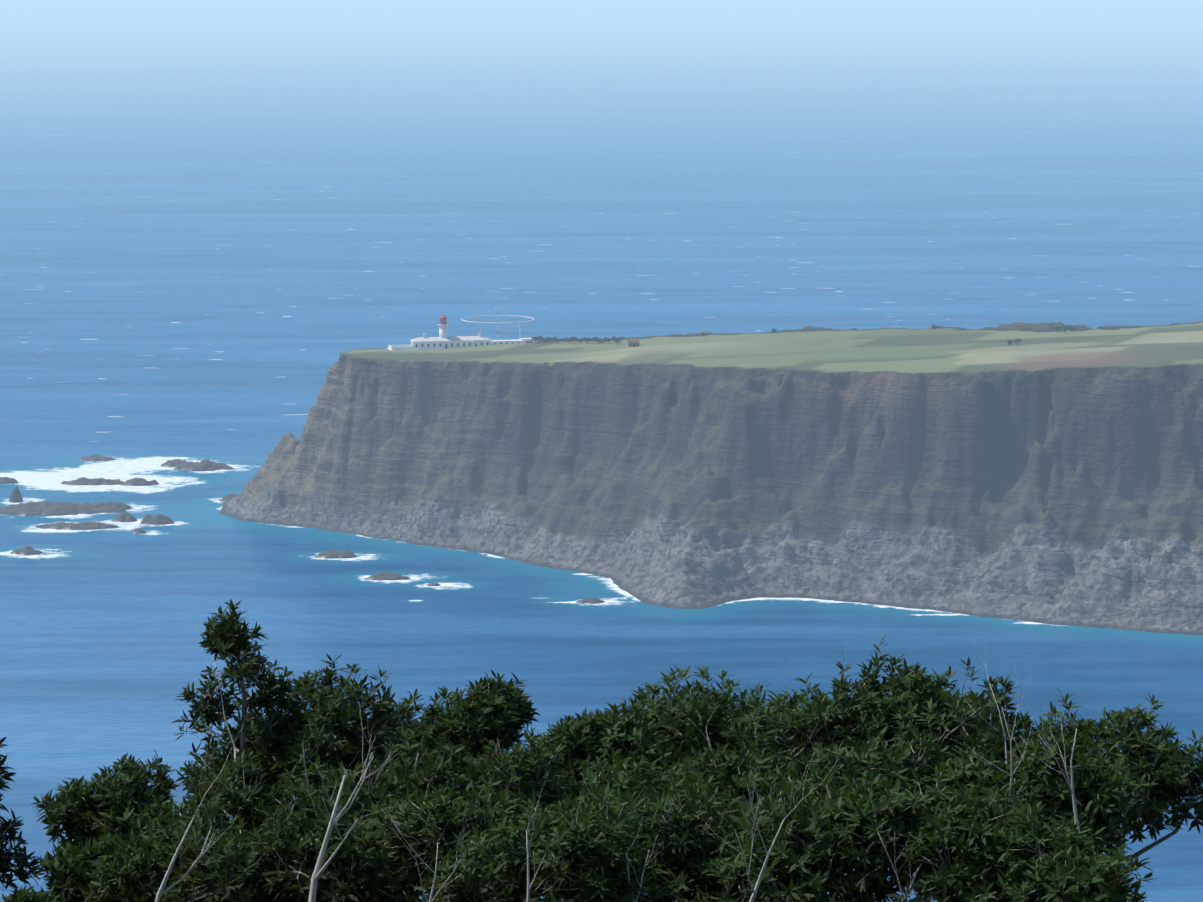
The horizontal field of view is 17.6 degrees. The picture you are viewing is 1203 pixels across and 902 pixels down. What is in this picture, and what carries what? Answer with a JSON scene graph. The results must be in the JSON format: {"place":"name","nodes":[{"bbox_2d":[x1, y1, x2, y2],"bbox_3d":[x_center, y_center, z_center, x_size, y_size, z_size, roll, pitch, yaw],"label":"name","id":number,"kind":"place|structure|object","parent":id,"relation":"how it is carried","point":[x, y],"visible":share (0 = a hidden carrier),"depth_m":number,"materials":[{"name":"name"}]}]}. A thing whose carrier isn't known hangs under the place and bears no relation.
{"place":"outdoors","nodes":[
{"label":"outdoors","id":0,"kind":"place"},
{"bbox_2d":[0,737,44,890],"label":"tree","id":1,"kind":"object","parent":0,"point":[22,875],"depth_m":25.52,"materials":[{"name":"green plant"}]},
{"bbox_2d":[2,884,59,901],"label":"tree","id":2,"kind":"object","parent":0,"point":[21,894],"depth_m":23.42,"materials":[{"name":"green plant"}]},
{"bbox_2d":[30,749,182,886],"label":"tree","id":3,"kind":"object","parent":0,"point":[75,814],"depth_m":30.52,"materials":[{"name":"green plant"}]},
{"bbox_2d":[32,804,202,901],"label":"tree","id":4,"kind":"object","parent":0,"point":[67,858],"depth_m":27.37,"materials":[{"name":"green plant"}]},
{"bbox_2d":[76,798,286,901],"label":"tree","id":5,"kind":"object","parent":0,"point":[125,886],"depth_m":26.31,"materials":[{"name":"green plant"}]},
{"bbox_2d":[127,751,281,860],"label":"tree","id":6,"kind":"object","parent":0,"point":[225,779],"depth_m":29.47,"materials":[{"name":"green plant"}]},
{"bbox_2d":[174,710,297,813],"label":"tree","id":7,"kind":"object","parent":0,"point":[251,754],"depth_m":33.42,"materials":[{"name":"green plant"}]},
{"bbox_2d":[172,599,301,803],"bbox_3d":[-2.966,3.124,31.771,1.133,3.931,1.426,0,8,-2],"label":"tree","id":8,"kind":"object","parent":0,"point":[223,645],"depth_m":31.31,"materials":[{"name":"green plant"}]},
{"bbox_2d":[162,751,415,901],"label":"tree","id":9,"kind":"object","parent":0,"point":[293,891],"depth_m":25.79,"materials":[{"name":"green plant"}]},
{"bbox_2d":[236,646,437,795],"bbox_3d":[-2.115,3.326,31.646,1.720,3.568,1.876,0,8,-2],"label":"tree","id":10,"kind":"object","parent":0,"point":[350,745],"depth_m":31.05,"materials":[{"name":"green plant"}]},
{"bbox_2d":[258,721,471,895],"bbox_3d":[-1.760,3.259,29.186,1.723,2.576,1.762,0,8,-2],"label":"tree","id":11,"kind":"object","parent":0,"point":[385,794],"depth_m":28.95,"materials":[{"name":"green plant"}]},
{"bbox_2d":[370,688,441,768],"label":"tree","id":12,"kind":"object","parent":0,"point":[404,709],"depth_m":34.47,"materials":[{"name":"green plant"}]},
{"bbox_2d":[316,783,568,901],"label":"tree","id":13,"kind":"object","parent":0,"point":[459,811],"depth_m":26.58,"materials":[{"name":"green plant"}]},
{"bbox_2d":[408,670,540,776],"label":"tree","id":14,"kind":"object","parent":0,"point":[493,699],"depth_m":33.42,"materials":[{"name":"green plant"}]},
{"bbox_2d":[387,727,582,834],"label":"tree","id":15,"kind":"object","parent":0,"point":[488,765],"depth_m":29.47,"materials":[{"name":"green plant"}]},
{"bbox_2d":[422,783,668,901],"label":"tree","id":16,"kind":"object","parent":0,"point":[583,862],"depth_m":25.26,"materials":[{"name":"green plant"}]},
{"bbox_2d":[527,706,607,805],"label":"tree","id":17,"kind":"object","parent":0,"point":[568,719],"depth_m":37.63,"materials":[{"name":"green plant"}]},
{"bbox_2d":[0,0,1202,901],"bbox_3d":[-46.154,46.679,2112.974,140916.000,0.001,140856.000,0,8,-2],"label":"sea","id":18,"kind":"structure","parent":0,"point":[231,231],"depth_m":3925.76,"materials":[{"name":"blue liquid"}]},
{"bbox_2d":[0,455,604,603],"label":"sea rocks","id":19,"kind":"object","parent":18,"relation":"in","point":[47,508],"visible":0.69,"depth_m":2198.68,"materials":[{"name":"grey stone"}]},
{"bbox_2d":[539,682,686,794],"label":"tree","id":20,"kind":"object","parent":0,"point":[592,744],"depth_m":32.10,"materials":[{"name":"green plant"}]},
{"bbox_2d":[546,749,728,896],"bbox_3d":[0.180,3.334,28.705,1.619,2.200,1.478,0,8,-2],"label":"tree","id":21,"kind":"object","parent":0,"point":[642,768],"depth_m":28.42,"materials":[{"name":"green plant"}]},
{"bbox_2d":[560,770,808,901],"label":"tree","id":22,"kind":"object","parent":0,"point":[689,845],"depth_m":26.58,"materials":[{"name":"green plant"}]},
{"bbox_2d":[573,661,804,887],"bbox_3d":[0.787,3.778,34.840,2.224,4.111,2.336,0,8,-2],"label":"tree","id":23,"kind":"object","parent":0,"point":[704,716],"depth_m":34.21,"materials":[{"name":"green plant"}]},
{"bbox_2d":[220,321,1202,634],"bbox_3d":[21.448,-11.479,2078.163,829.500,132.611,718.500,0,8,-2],"label":"headland terrain","id":24,"kind":"structure","parent":0,"point":[1040,471],"depth_m":1957.41,"materials":[{"name":"grey stone"}]},
{"bbox_2d":[387,310,535,349],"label":"lighthouse","id":25,"kind":"object","parent":24,"relation":"on","point":[443,340],"visible":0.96,"depth_m":2174.77,"materials":[{"name":"white paint"}]},
{"bbox_2d":[627,339,639,346],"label":"field shed","id":26,"kind":"structure","parent":24,"relation":"on","point":[631,343],"depth_m":2128.72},
{"bbox_2d":[532,325,1075,344],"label":"plateau shrubs","id":27,"kind":"object","parent":24,"relation":"on","point":[568,340],"depth_m":2152.20,"materials":[{"name":"green plant"}]},
{"bbox_2d":[645,664,800,894],"bbox_3d":[0.953,3.154,29.864,1.781,2.938,2.058,0,8,-2],"label":"tree","id":28,"kind":"object","parent":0,"point":[728,779],"depth_m":29.47,"materials":[{"name":"green plant"}]},
{"bbox_2d":[747,694,810,801],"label":"tree","id":29,"kind":"object","parent":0,"point":[789,711],"depth_m":36.84,"materials":[{"name":"green plant"}]},
{"bbox_2d":[688,774,911,901],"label":"tree","id":30,"kind":"object","parent":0,"point":[809,890],"depth_m":25.79,"materials":[{"name":"green plant"}]},
{"bbox_2d":[737,725,956,901],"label":"tree","id":31,"kind":"object","parent":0,"point":[893,755],"depth_m":28.68,"materials":[{"name":"green plant"}]},
{"bbox_2d":[720,634,1008,901],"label":"tree","id":32,"kind":"object","parent":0,"point":[879,691],"depth_m":31.31,"materials":[{"name":"green plant"}]},
{"bbox_2d":[805,759,1032,901],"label":"tree","id":33,"kind":"object","parent":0,"point":[934,819],"depth_m":25.52,"materials":[{"name":"green plant"}]},
{"bbox_2d":[888,745,1067,891],"bbox_3d":[2.728,3.263,28.686,1.490,2.371,1.489,0,8,-2],"label":"tree","id":34,"kind":"object","parent":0,"point":[971,771],"depth_m":28.42,"materials":[{"name":"green plant"}]},
{"bbox_2d":[940,675,1053,787],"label":"tree","id":35,"kind":"object","parent":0,"point":[1022,722],"depth_m":33.68,"materials":[{"name":"green plant"}]},
{"bbox_2d":[924,791,1153,901],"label":"tree","id":36,"kind":"object","parent":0,"point":[1075,868],"depth_m":25.00,"materials":[{"name":"green plant"}]},
{"bbox_2d":[980,723,1145,856],"bbox_3d":[3.333,3.221,28.768,1.371,2.417,1.386,0,8,-2],"label":"tree","id":37,"kind":"object","parent":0,"point":[1100,801],"depth_m":28.42,"materials":[{"name":"green plant"}]},
{"bbox_2d":[1014,693,1202,869],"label":"tree","id":38,"kind":"object","parent":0,"point":[1170,750],"depth_m":30.52,"materials":[{"name":"green plant"}]},
{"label":"hillside ground","id":39,"kind":"structure","parent":0,"visible":0},
{"bbox_2d":[155,588,1080,901],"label":"bare branches","id":40,"kind":"object","parent":39,"relation":"on","point":[319,870],"visible":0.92,"depth_m":25.07,"materials":[{"name":"grey wood"}]}
]}

